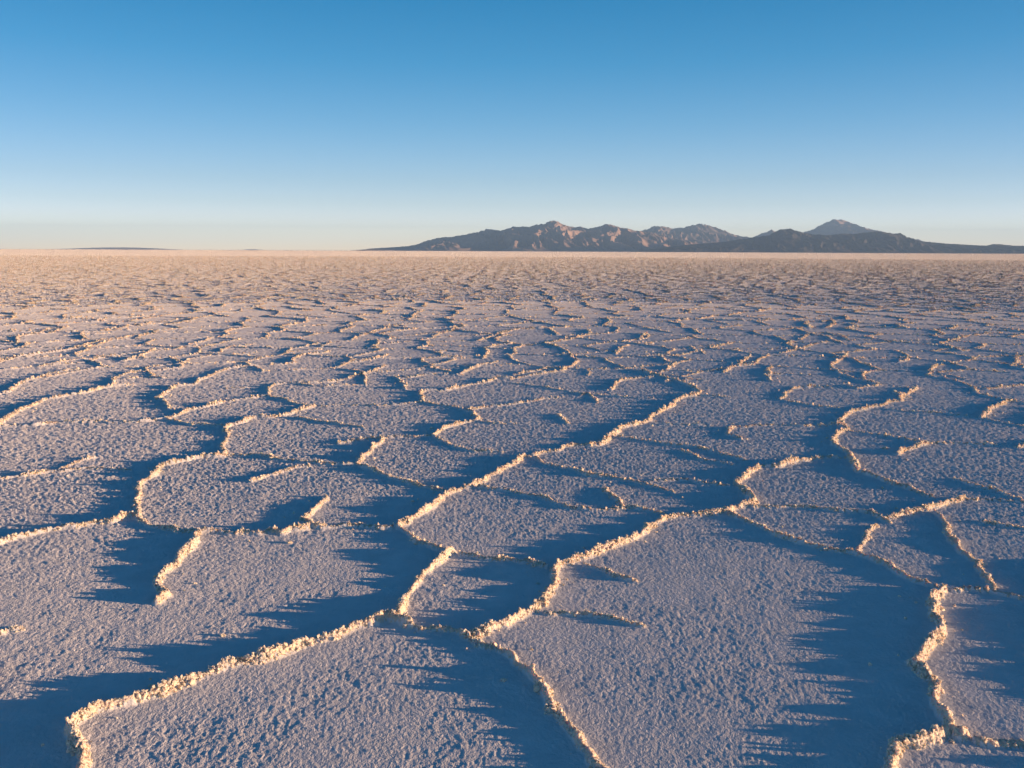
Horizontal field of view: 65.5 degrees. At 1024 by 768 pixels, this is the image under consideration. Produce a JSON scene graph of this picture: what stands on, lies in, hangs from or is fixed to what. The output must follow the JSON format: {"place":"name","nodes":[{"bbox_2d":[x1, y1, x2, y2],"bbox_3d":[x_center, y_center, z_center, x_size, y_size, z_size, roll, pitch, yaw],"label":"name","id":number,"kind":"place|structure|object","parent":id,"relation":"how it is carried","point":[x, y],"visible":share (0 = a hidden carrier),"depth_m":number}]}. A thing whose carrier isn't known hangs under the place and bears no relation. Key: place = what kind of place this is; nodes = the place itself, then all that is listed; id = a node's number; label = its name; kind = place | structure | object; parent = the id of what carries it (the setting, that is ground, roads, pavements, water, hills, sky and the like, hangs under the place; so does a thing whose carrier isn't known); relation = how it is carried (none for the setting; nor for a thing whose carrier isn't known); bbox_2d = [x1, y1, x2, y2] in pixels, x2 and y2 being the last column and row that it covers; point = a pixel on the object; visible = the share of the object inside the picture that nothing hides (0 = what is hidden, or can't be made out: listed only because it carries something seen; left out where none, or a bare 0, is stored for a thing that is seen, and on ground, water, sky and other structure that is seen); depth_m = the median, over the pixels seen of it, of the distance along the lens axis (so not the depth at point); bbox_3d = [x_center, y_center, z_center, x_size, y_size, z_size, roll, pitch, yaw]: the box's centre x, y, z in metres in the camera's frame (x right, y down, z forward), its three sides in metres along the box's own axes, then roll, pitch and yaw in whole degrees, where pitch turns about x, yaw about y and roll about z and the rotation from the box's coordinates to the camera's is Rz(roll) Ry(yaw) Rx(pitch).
{"place":"outdoors","nodes":[
{"label":"outdoors","id":0,"kind":"place"},
{"bbox_2d":[72,247,178,249],"bbox_3d":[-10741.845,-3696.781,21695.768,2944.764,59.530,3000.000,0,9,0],"label":"hill","id":1,"kind":"structure","parent":0,"point":[127,248],"depth_m":21069.44},
{"bbox_2d":[0,249,1023,767],"bbox_3d":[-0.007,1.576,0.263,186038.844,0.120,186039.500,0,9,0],"label":"salt flat","id":2,"kind":"structure","parent":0,"point":[748,645],"depth_m":4.81},
{"bbox_2d":[0,255,1023,767],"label":"salt rubble","id":3,"kind":"object","parent":2,"relation":"on","point":[902,741],"visible":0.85,"depth_m":12.78},
{"bbox_2d":[0,293,1023,767],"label":"salt ridge","id":4,"kind":"structure","parent":2,"relation":"on","point":[592,755],"depth_m":4.98},
{"bbox_2d":[0,0,1023,249],"label":"sky","id":5,"kind":"structure","parent":0,"point":[162,124]},
{"bbox_2d":[349,221,697,251],"bbox_3d":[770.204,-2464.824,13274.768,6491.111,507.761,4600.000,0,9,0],"label":"mountain range","id":6,"kind":"structure","parent":0,"point":[554,236],"depth_m":12013.33},
{"bbox_2d":[643,224,775,243],"bbox_3d":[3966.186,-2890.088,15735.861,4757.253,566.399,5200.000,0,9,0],"label":"grey mountain","id":7,"kind":"structure","parent":0,"point":[700,233],"depth_m":15034.89},
{"bbox_2d":[634,229,1023,253],"bbox_3d":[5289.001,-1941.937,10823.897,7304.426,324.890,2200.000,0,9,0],"label":"dark hills","id":8,"kind":"structure","parent":0,"point":[786,241],"depth_m":10275.47},
{"bbox_2d":[803,219,920,240],"bbox_3d":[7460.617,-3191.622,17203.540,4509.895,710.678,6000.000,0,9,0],"label":"volcano","id":9,"kind":"structure","parent":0,"point":[835,226],"depth_m":16409.90}
]}

